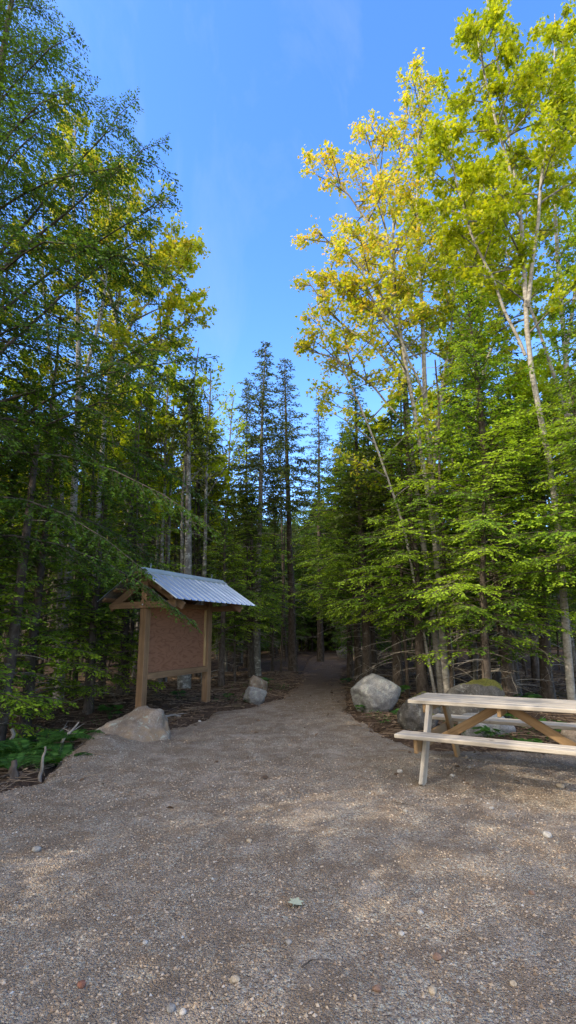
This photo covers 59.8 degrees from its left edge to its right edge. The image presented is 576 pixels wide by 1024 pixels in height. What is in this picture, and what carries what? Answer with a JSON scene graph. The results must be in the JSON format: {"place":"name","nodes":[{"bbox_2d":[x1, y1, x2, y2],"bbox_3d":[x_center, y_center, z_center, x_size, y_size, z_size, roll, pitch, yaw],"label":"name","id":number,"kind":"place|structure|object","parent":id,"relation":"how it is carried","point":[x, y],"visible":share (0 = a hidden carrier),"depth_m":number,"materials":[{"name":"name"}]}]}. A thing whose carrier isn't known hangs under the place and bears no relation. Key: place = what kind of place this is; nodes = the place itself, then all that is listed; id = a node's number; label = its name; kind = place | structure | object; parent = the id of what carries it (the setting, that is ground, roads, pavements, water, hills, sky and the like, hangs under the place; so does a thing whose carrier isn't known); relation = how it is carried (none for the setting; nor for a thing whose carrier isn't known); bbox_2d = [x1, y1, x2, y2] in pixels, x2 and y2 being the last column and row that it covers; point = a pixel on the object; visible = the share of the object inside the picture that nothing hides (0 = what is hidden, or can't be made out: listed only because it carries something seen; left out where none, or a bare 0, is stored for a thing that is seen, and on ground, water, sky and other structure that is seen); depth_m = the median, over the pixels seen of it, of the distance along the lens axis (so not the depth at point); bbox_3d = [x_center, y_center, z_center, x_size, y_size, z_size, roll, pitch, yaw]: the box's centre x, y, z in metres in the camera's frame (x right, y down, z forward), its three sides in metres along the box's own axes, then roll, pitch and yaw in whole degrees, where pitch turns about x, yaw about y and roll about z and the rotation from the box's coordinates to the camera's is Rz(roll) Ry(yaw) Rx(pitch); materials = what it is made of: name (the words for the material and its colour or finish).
{"place":"outdoors","nodes":[
{"label":"outdoors","id":0,"kind":"place"},
{"bbox_2d":[0,653,575,1023],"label":"gravel ground","id":1,"kind":"structure","parent":0,"point":[319,676],"depth_m":3.08,"materials":[{"name":"grey gravel"}]},
{"bbox_2d":[0,659,552,812],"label":"fallen leaves","id":2,"kind":"object","parent":1,"relation":"on","point":[264,776],"visible":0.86,"depth_m":5.46,"materials":[{"name":"brown plant"}]},
{"bbox_2d":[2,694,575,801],"bbox_3d":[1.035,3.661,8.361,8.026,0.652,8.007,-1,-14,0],"label":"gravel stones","id":3,"kind":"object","parent":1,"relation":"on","point":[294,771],"visible":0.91,"depth_m":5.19,"materials":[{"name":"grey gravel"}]},
{"bbox_2d":[394,693,575,785],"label":"picnic table","id":4,"kind":"object","parent":1,"relation":"on","point":[447,731],"visible":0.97,"depth_m":5.13,"materials":[{"name":"brown wood"}]},
{"bbox_2d":[0,645,575,792],"bbox_3d":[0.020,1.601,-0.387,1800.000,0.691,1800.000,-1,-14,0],"label":"forest ground","id":5,"kind":"structure","parent":0,"point":[304,657],"depth_m":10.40,"materials":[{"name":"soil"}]},
{"bbox_2d":[6,760,19,781],"bbox_3d":[-2.851,2.754,5.205,0.150,0.324,0.142,-1,-14,0],"label":"tree stump","id":6,"kind":"object","parent":5,"relation":"on","point":[13,772],"visible":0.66,"depth_m":5.20,"materials":[{"name":"grey wood"}]},
{"bbox_2d":[0,753,34,768],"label":"fern","id":7,"kind":"object","parent":5,"relation":"on","point":[20,759],"visible":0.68,"depth_m":5.71,"materials":[{"name":"green plant"}]},
{"bbox_2d":[0,217,42,497],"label":"spruce tree","id":8,"kind":"object","parent":5,"relation":"on","point":[13,393],"visible":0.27,"depth_m":12.65,"materials":[{"name":"green plant"}]},
{"bbox_2d":[0,394,44,614],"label":"hemlock tree","id":9,"kind":"object","parent":5,"relation":"on","point":[10,479],"visible":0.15,"depth_m":11.57,"materials":[{"name":"green plant"}]},
{"bbox_2d":[0,491,78,745],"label":"hemlock tree","id":10,"kind":"object","parent":5,"relation":"on","point":[28,701],"visible":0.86,"depth_m":8.16,"materials":[{"name":"green plant"}]},
{"bbox_2d":[16,728,62,749],"bbox_3d":[-3.447,3.338,7.250,1.078,0.236,1.156,-7,-15,24],"label":"fern","id":11,"kind":"object","parent":5,"relation":"on","point":[42,736],"visible":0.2,"depth_m":7.41,"materials":[{"name":"green plant"}]},
{"bbox_2d":[0,436,81,742],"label":"leaning trunk","id":12,"kind":"object","parent":5,"relation":"on","point":[14,631],"visible":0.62,"depth_m":8.50,"materials":[{"name":"brown wood"}]},
{"bbox_2d":[3,315,80,715],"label":"bare pole tree","id":13,"kind":"object","parent":5,"relation":"on","point":[51,406],"visible":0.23,"depth_m":11.06,"materials":[{"name":"brown wood"}]},
{"bbox_2d":[0,349,88,653],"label":"maple tree","id":14,"kind":"object","parent":5,"relation":"on","point":[19,491],"visible":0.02,"depth_m":16.00,"materials":[{"name":"green plant"}]},
{"bbox_2d":[0,354,91,634],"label":"hemlock tree","id":15,"kind":"object","parent":5,"relation":"on","point":[19,483],"visible":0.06,"depth_m":12.89,"materials":[{"name":"green plant"}]},
{"bbox_2d":[0,733,94,757],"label":"fern","id":16,"kind":"object","parent":5,"relation":"on","point":[13,746],"visible":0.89,"depth_m":6.45,"materials":[{"name":"green plant"}]},
{"bbox_2d":[14,468,82,680],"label":"spruce tree","id":17,"kind":"object","parent":5,"relation":"on","point":[45,617],"visible":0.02,"depth_m":17.28,"materials":[{"name":"green plant"}]},
{"bbox_2d":[22,742,92,769],"bbox_3d":[-2.803,2.932,5.979,0.885,0.194,0.950,-10,-16,33],"label":"fern","id":18,"kind":"object","parent":5,"relation":"on","point":[54,753],"visible":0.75,"depth_m":5.98,"materials":[{"name":"green plant"}]},
{"bbox_2d":[0,408,124,737],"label":"hemlock tree","id":19,"kind":"object","parent":5,"relation":"on","point":[33,637],"visible":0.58,"depth_m":9.51,"materials":[{"name":"green plant"}]},
{"bbox_2d":[30,729,104,741],"bbox_3d":[-3.047,3.149,7.014,0.826,0.169,0.770,-13,-18,41],"label":"fern","id":20,"kind":"object","parent":5,"relation":"on","point":[66,739],"visible":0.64,"depth_m":7.02,"materials":[{"name":"green plant"}]},
{"bbox_2d":[27,483,138,680],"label":"hemlock tree","id":21,"kind":"object","parent":5,"relation":"on","point":[84,508],"visible":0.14,"depth_m":12.98,"materials":[{"name":"green plant"}]},
{"bbox_2d":[0,79,166,704],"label":"birch tree","id":22,"kind":"object","parent":5,"relation":"on","point":[124,332],"visible":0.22,"depth_m":12.92,"materials":[{"name":"green plant"}]},
{"bbox_2d":[16,476,165,714],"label":"hemlock tree","id":23,"kind":"object","parent":5,"relation":"on","point":[89,688],"visible":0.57,"depth_m":10.32,"materials":[{"name":"green plant"}]},
{"bbox_2d":[71,375,111,697],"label":"bare pole tree","id":24,"kind":"object","parent":5,"relation":"on","point":[88,518],"visible":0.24,"depth_m":12.01,"materials":[{"name":"brown wood"}]},
{"bbox_2d":[63,268,142,680],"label":"spruce tree","id":25,"kind":"object","parent":5,"relation":"on","point":[126,303],"visible":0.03,"depth_m":17.95,"materials":[{"name":"green plant"}]},
{"bbox_2d":[80,437,127,696],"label":"bare pole tree","id":26,"kind":"object","parent":5,"relation":"on","point":[101,683],"visible":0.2,"depth_m":11.70,"materials":[{"name":"brown wood"}]},
{"bbox_2d":[0,0,226,633],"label":"hemlock tree","id":27,"kind":"object","parent":5,"relation":"on","point":[101,257],"visible":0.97,"depth_m":9.54,"materials":[{"name":"green plant"}]},
{"bbox_2d":[43,416,187,697],"bbox_3d":[-4.069,1.022,12.333,3.683,7.353,3.689,-9,-16,32],"label":"hemlock tree","id":28,"kind":"object","parent":5,"relation":"on","point":[125,621],"visible":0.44,"depth_m":12.11,"materials":[{"name":"green plant"}]},
{"bbox_2d":[64,375,178,649],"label":"maple tree","id":29,"kind":"object","parent":5,"relation":"on","point":[125,461],"visible":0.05,"depth_m":18.00,"materials":[{"name":"green plant"}]},
{"bbox_2d":[81,706,170,742],"bbox_3d":[-2.326,3.292,7.248,1.243,0.880,1.019,1,-14,-7],"label":"boulder","id":30,"kind":"object","parent":5,"relation":"on","point":[144,723],"visible":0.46,"depth_m":7.14,"materials":[{"name":"stone"}]},
{"bbox_2d":[96,401,156,694],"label":"bare pole tree","id":31,"kind":"object","parent":5,"relation":"on","point":[131,628],"visible":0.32,"depth_m":12.15,"materials":[{"name":"brown wood"}]},
{"bbox_2d":[46,109,218,689],"bbox_3d":[-4.517,-3.615,13.773,5.214,16.843,4.269,-1,-14,0],"label":"maple tree","id":32,"kind":"object","parent":5,"relation":"on","point":[183,249],"visible":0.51,"depth_m":13.86,"materials":[{"name":"green plant"}]},
{"bbox_2d":[108,393,182,684],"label":"spruce tree","id":33,"kind":"object","parent":5,"relation":"on","point":[147,442],"visible":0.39,"depth_m":15.64,"materials":[{"name":"green plant"}]},
{"bbox_2d":[81,340,227,679],"bbox_3d":[-4.534,-0.379,16.121,3.873,11.702,4.566,-9,-16,32],"label":"maple tree","id":34,"kind":"object","parent":5,"relation":"on","point":[158,417],"visible":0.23,"depth_m":16.36,"materials":[{"name":"green plant"}]},
{"bbox_2d":[117,360,195,640],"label":"spruce tree","id":35,"kind":"object","parent":5,"relation":"on","point":[154,470],"visible":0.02,"depth_m":20.11,"materials":[{"name":"green plant"}]},
{"bbox_2d":[141,353,199,683],"bbox_3d":[-4.027,-0.027,15.519,2.068,10.758,1.780,-12,-17,38],"label":"slim hardwood","id":36,"kind":"object","parent":5,"relation":"on","point":[164,479],"visible":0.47,"depth_m":15.71,"materials":[{"name":"green plant"}]},
{"bbox_2d":[97,564,255,707],"bbox_3d":[-2.113,2.769,10.064,1.806,3.219,2.991,-7,-15,23],"label":"notice board shelter","id":37,"kind":"object","parent":5,"relation":"on","point":[169,646],"visible":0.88,"depth_m":9.74,"materials":[{"name":"brown wood"}]},
{"bbox_2d":[143,333,211,681],"bbox_3d":[-3.746,-0.587,16.262,2.481,12.261,2.154,-1,-14,0],"label":"slim hardwood","id":38,"kind":"object","parent":5,"relation":"on","point":[169,525],"visible":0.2,"depth_m":16.65,"materials":[{"name":"green plant"}]},
{"bbox_2d":[162,346,218,682],"bbox_3d":[-2.905,-0.055,14.835,1.609,10.480,2.733,6,-15,-27],"label":"slim hardwood","id":39,"kind":"object","parent":5,"relation":"on","point":[183,487],"visible":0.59,"depth_m":14.95,"materials":[{"name":"green plant"}]},
{"bbox_2d":[153,377,231,688],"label":"spruce tree","id":40,"kind":"object","parent":5,"relation":"on","point":[184,681],"visible":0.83,"depth_m":14.77,"materials":[{"name":"green plant"}]},
{"bbox_2d":[148,415,249,559],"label":"maple tree","id":41,"kind":"object","parent":5,"relation":"on","point":[212,497],"visible":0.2,"depth_m":20.11,"materials":[{"name":"green plant"}]},
{"bbox_2d":[164,401,242,677],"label":"spruce tree","id":42,"kind":"object","parent":5,"relation":"on","point":[197,553],"visible":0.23,"depth_m":18.32,"materials":[{"name":"green plant"}]},
{"bbox_2d":[162,363,248,682],"bbox_3d":[-2.733,0.041,15.838,2.594,10.820,2.623,8,-16,-32],"label":"slim hardwood","id":43,"kind":"object","parent":5,"relation":"on","point":[206,476],"visible":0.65,"depth_m":16.37,"materials":[{"name":"green plant"}]},
{"bbox_2d":[208,385,258,671],"bbox_3d":[-2.640,0.492,20.318,3.024,12.061,2.697,-1,-14,0],"label":"slim hardwood","id":44,"kind":"object","parent":5,"relation":"on","point":[239,431],"visible":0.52,"depth_m":21.28,"materials":[{"name":"green plant"}]},
{"bbox_2d":[192,506,278,686],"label":"hemlock tree","id":45,"kind":"object","parent":5,"relation":"on","point":[221,642],"visible":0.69,"depth_m":14.46,"materials":[{"name":"green plant"}]},
{"bbox_2d":[213,531,260,682],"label":"spruce tree","id":46,"kind":"object","parent":5,"relation":"on","point":[234,633],"visible":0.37,"depth_m":15.01,"materials":[{"name":"green plant"}]},
{"bbox_2d":[211,573,269,671],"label":"hemlock tree","id":47,"kind":"object","parent":5,"relation":"on","point":[240,647],"visible":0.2,"depth_m":18.89,"materials":[{"name":"green plant"}]},
{"bbox_2d":[211,378,281,667],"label":"spruce tree","id":48,"kind":"object","parent":5,"relation":"on","point":[247,401],"visible":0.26,"depth_m":22.95,"materials":[{"name":"green plant"}]},
{"bbox_2d":[226,490,279,677],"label":"spruce tree","id":49,"kind":"object","parent":5,"relation":"on","point":[248,521],"visible":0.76,"depth_m":17.18,"materials":[{"name":"green plant"}]},
{"bbox_2d":[211,484,297,675],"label":"hemlock tree","id":50,"kind":"object","parent":5,"relation":"on","point":[252,568],"visible":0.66,"depth_m":17.00,"materials":[{"name":"green plant"}]},
{"bbox_2d":[243,687,266,704],"bbox_3d":[-0.712,4.034,10.942,0.518,0.429,0.448,6,-15,-27],"label":"boulder","id":51,"kind":"object","parent":5,"relation":"on","point":[255,695],"visible":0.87,"depth_m":10.77,"materials":[{"name":"stone"}]},
{"bbox_2d":[249,675,267,690],"bbox_3d":[-0.784,4.407,12.844,0.515,0.453,0.489,9,-17,-35],"label":"boulder","id":52,"kind":"object","parent":5,"relation":"on","point":[257,682],"visible":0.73,"depth_m":12.68,"materials":[{"name":"stone"}]},
{"bbox_2d":[218,340,310,675],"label":"spruce tree","id":53,"kind":"object","parent":5,"relation":"on","point":[273,472],"visible":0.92,"depth_m":18.22,"materials":[{"name":"green plant"}]},
{"bbox_2d":[261,584,287,657],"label":"hemlock tree","id":54,"kind":"object","parent":5,"relation":"on","point":[277,639],"visible":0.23,"depth_m":29.63,"materials":[{"name":"green plant"}]},
{"bbox_2d":[261,503,293,671],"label":"spruce tree","id":55,"kind":"object","parent":5,"relation":"on","point":[273,633],"visible":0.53,"depth_m":20.21,"materials":[{"name":"green plant"}]},
{"bbox_2d":[262,439,301,656],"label":"spruce tree","id":56,"kind":"object","parent":5,"relation":"on","point":[282,542],"visible":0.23,"depth_m":31.00,"materials":[{"name":"green plant"}]},
{"bbox_2d":[253,515,315,653],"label":"hemlock tree","id":57,"kind":"object","parent":5,"relation":"on","point":[297,597],"visible":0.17,"depth_m":33.67,"materials":[{"name":"green plant"}]},
{"bbox_2d":[269,491,299,671],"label":"bare pole tree","id":58,"kind":"object","parent":5,"relation":"on","point":[281,640],"visible":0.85,"depth_m":18.80,"materials":[{"name":"brown wood"}]},
{"bbox_2d":[253,357,323,670],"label":"spruce tree","id":59,"kind":"object","parent":5,"relation":"on","point":[292,657],"visible":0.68,"depth_m":21.29,"materials":[{"name":"green plant"}]},
{"bbox_2d":[1,497,575,652],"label":"distant woods","id":60,"kind":"object","parent":5,"relation":"on","point":[327,631],"visible":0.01,"depth_m":42.28,"materials":[{"name":"green plant"}]},
{"bbox_2d":[274,572,316,639],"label":"hemlock tree","id":61,"kind":"object","parent":5,"relation":"on","point":[298,632],"visible":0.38,"depth_m":33.27,"materials":[{"name":"green plant"}]},
{"bbox_2d":[285,525,315,647],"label":"spruce tree","id":62,"kind":"object","parent":5,"relation":"on","point":[294,536],"visible":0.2,"depth_m":38.17,"materials":[{"name":"green plant"}]},
{"bbox_2d":[65,683,548,739],"bbox_3d":[-0.074,4.090,10.287,8.217,0.587,8.074,-1,-14,0],"label":"ground cover","id":63,"kind":"object","parent":5,"relation":"on","point":[387,720],"visible":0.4,"depth_m":8.78,"materials":[{"name":"green plant"}]},
{"bbox_2d":[291,507,322,649],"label":"hemlock tree","id":64,"kind":"object","parent":5,"relation":"on","point":[307,643],"visible":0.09,"depth_m":42.48,"materials":[{"name":"green plant"}]},
{"bbox_2d":[292,397,335,661],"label":"spruce tree","id":65,"kind":"object","parent":5,"relation":"on","point":[320,651],"visible":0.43,"depth_m":27.92,"materials":[{"name":"green plant"}]},
{"bbox_2d":[295,509,343,650],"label":"hemlock tree","id":66,"kind":"object","parent":5,"relation":"on","point":[315,573],"visible":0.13,"depth_m":40.62,"materials":[{"name":"green plant"}]},
{"bbox_2d":[302,528,359,644],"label":"hemlock tree","id":67,"kind":"object","parent":5,"relation":"on","point":[323,583],"visible":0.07,"depth_m":34.86,"materials":[{"name":"green plant"}]},
{"bbox_2d":[311,430,374,677],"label":"spruce tree","id":68,"kind":"object","parent":5,"relation":"on","point":[350,671],"visible":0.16,"depth_m":17.16,"materials":[{"name":"green plant"}]},
{"bbox_2d":[293,430,425,681],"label":"hemlock tree","id":69,"kind":"object","parent":5,"relation":"on","point":[357,653],"visible":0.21,"depth_m":15.46,"materials":[{"name":"green plant"}]},
{"bbox_2d":[283,378,449,683],"bbox_3d":[2.104,0.439,13.341,4.376,8.952,4.209,-3,-14,11],"label":"hemlock tree","id":70,"kind":"object","parent":5,"relation":"on","point":[331,558],"visible":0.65,"depth_m":13.19,"materials":[{"name":"green plant"}]},
{"bbox_2d":[326,555,412,659],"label":"hemlock tree","id":71,"kind":"object","parent":5,"relation":"on","point":[348,645],"visible":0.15,"depth_m":16.42,"materials":[{"name":"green plant"}]},
{"bbox_2d":[351,673,400,712],"bbox_3d":[1.670,3.501,9.506,0.948,0.828,0.841,-4,-14,12],"label":"boulder","id":72,"kind":"object","parent":5,"relation":"on","point":[373,692],"visible":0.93,"depth_m":9.22,"materials":[{"name":"stone"}]},
{"bbox_2d":[329,429,429,673],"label":"spruce tree","id":73,"kind":"object","parent":5,"relation":"on","point":[373,641],"visible":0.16,"depth_m":13.95,"materials":[{"name":"green plant"}]},
{"bbox_2d":[328,413,458,694],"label":"spruce tree","id":74,"kind":"object","parent":5,"relation":"on","point":[398,677],"visible":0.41,"depth_m":12.48,"materials":[{"name":"green plant"}]},
{"bbox_2d":[289,47,513,693],"bbox_3d":[2.972,-4.642,12.604,5.885,18.325,3.710,-1,-14,0],"label":"maple tree","id":75,"kind":"object","parent":5,"relation":"on","point":[382,307],"visible":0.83,"depth_m":12.25,"materials":[{"name":"yellow plant"}]},
{"bbox_2d":[353,382,459,544],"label":"maple tree","id":76,"kind":"object","parent":5,"relation":"on","point":[379,417],"visible":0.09,"depth_m":18.91,"materials":[{"name":"green plant"}]},
{"bbox_2d":[378,370,437,696],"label":"bare pole tree","id":77,"kind":"object","parent":5,"relation":"on","point":[406,657],"visible":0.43,"depth_m":11.19,"materials":[{"name":"brown wood"}]},
{"bbox_2d":[397,691,440,731],"bbox_3d":[1.990,3.096,7.575,0.593,0.749,0.688,7,-15,-28],"label":"boulder","id":78,"kind":"object","parent":5,"relation":"on","point":[411,716],"visible":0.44,"depth_m":7.43,"materials":[{"name":"stone"}]},
{"bbox_2d":[380,564,457,666],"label":"hemlock tree","id":79,"kind":"object","parent":5,"relation":"on","point":[408,643],"visible":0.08,"depth_m":13.62,"materials":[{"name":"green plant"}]},
{"bbox_2d":[324,378,519,694],"bbox_3d":[2.653,0.544,11.195,3.817,7.751,3.687,-1,-14,1],"label":"hemlock tree","id":80,"kind":"object","parent":5,"relation":"on","point":[420,665],"visible":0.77,"depth_m":10.92,"materials":[{"name":"green plant"}]},
{"bbox_2d":[407,356,474,687],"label":"bare pole tree","id":81,"kind":"object","parent":5,"relation":"on","point":[451,671],"visible":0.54,"depth_m":10.75,"materials":[{"name":"brown wood"}]},
{"bbox_2d":[419,351,487,678],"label":"spruce tree","id":82,"kind":"object","parent":5,"relation":"on","point":[457,473],"visible":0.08,"depth_m":15.06,"materials":[{"name":"green plant"}]},
{"bbox_2d":[396,346,534,520],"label":"maple tree","id":83,"kind":"object","parent":5,"relation":"on","point":[418,392],"visible":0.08,"depth_m":17.09,"materials":[{"name":"green plant"}]},
{"bbox_2d":[373,281,575,698],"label":"hemlock tree","id":84,"kind":"object","parent":5,"relation":"on","point":[509,685],"visible":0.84,"depth_m":10.27,"materials":[{"name":"green plant"}]},
{"bbox_2d":[439,678,516,720],"bbox_3d":[3.065,3.382,8.199,1.262,1.264,1.070,-3,-14,8],"label":"boulder","id":85,"kind":"object","parent":5,"relation":"on","point":[486,687],"visible":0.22,"depth_m":8.02,"materials":[{"name":"stone"}]},
{"bbox_2d":[394,149,571,679],"bbox_3d":[6.393,-3.640,15.810,6.442,17.687,4.642,-1,-14,0],"label":"maple tree","id":86,"kind":"object","parent":5,"relation":"on","point":[550,251],"visible":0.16,"depth_m":16.33,"materials":[{"name":"green plant"}]},
{"bbox_2d":[397,315,569,683],"bbox_3d":[4.968,-0.493,13.107,4.559,10.554,4.614,3,-14,-17],"label":"hemlock tree","id":87,"kind":"object","parent":5,"relation":"on","point":[497,676],"visible":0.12,"depth_m":13.13,"materials":[{"name":"green plant"}]},
{"bbox_2d":[458,713,515,736],"bbox_3d":[2.860,3.127,7.211,0.827,0.466,0.530,-2,-14,5],"label":"boulder","id":88,"kind":"object","parent":5,"relation":"on","point":[503,728],"visible":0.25,"depth_m":7.00,"materials":[{"name":"stone"}]},
{"bbox_2d":[402,0,575,699],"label":"maple tree","id":89,"kind":"object","parent":5,"relation":"on","point":[494,211],"visible":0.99,"depth_m":11.45,"materials":[{"name":"green plant"}]},
{"bbox_2d":[408,463,575,696],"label":"hemlock tree","id":90,"kind":"object","parent":5,"relation":"on","point":[484,630],"visible":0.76,"depth_m":9.11,"materials":[{"name":"green plant"}]},
{"bbox_2d":[453,395,560,696],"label":"spruce tree","id":91,"kind":"object","parent":5,"relation":"on","point":[515,662],"visible":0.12,"depth_m":11.79,"materials":[{"name":"green plant"}]},
{"bbox_2d":[446,0,575,525],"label":"maple tree","id":92,"kind":"object","parent":5,"relation":"on","point":[527,221],"visible":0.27,"depth_m":14.04,"materials":[{"name":"green plant"}]},
{"bbox_2d":[446,446,575,657],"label":"hemlock tree","id":93,"kind":"object","parent":5,"relation":"on","point":[556,595],"visible":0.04,"depth_m":12.03,"materials":[{"name":"green plant"}]},
{"bbox_2d":[485,302,554,682],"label":"spruce tree","id":94,"kind":"object","parent":5,"relation":"on","point":[534,661],"visible":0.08,"depth_m":14.68,"materials":[{"name":"green plant"}]},
{"bbox_2d":[477,395,575,698],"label":"spruce tree","id":95,"kind":"object","parent":5,"relation":"on","point":[548,687],"visible":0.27,"depth_m":10.37,"materials":[{"name":"green plant"}]},
{"bbox_2d":[483,298,575,502],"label":"maple tree","id":96,"kind":"object","parent":5,"relation":"on","point":[529,394],"visible":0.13,"depth_m":15.15,"materials":[{"name":"green plant"}]},
{"bbox_2d":[488,380,575,669],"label":"hemlock tree","id":97,"kind":"object","parent":5,"relation":"on","point":[569,544],"visible":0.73,"depth_m":9.01,"materials":[{"name":"green plant"}]},
{"bbox_2d":[492,199,575,656],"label":"hemlock tree","id":98,"kind":"object","parent":5,"relation":"on","point":[570,270],"visible":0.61,"depth_m":10.36,"materials":[{"name":"green plant"}]},
{"bbox_2d":[511,348,575,671],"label":"maple tree","id":99,"kind":"object","parent":5,"relation":"on","point":[538,379],"visible":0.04,"depth_m":17.52,"materials":[{"name":"green plant"}]},
{"bbox_2d":[0,0,575,532],"label":"sky","id":100,"kind":"structure","parent":0,"point":[239,88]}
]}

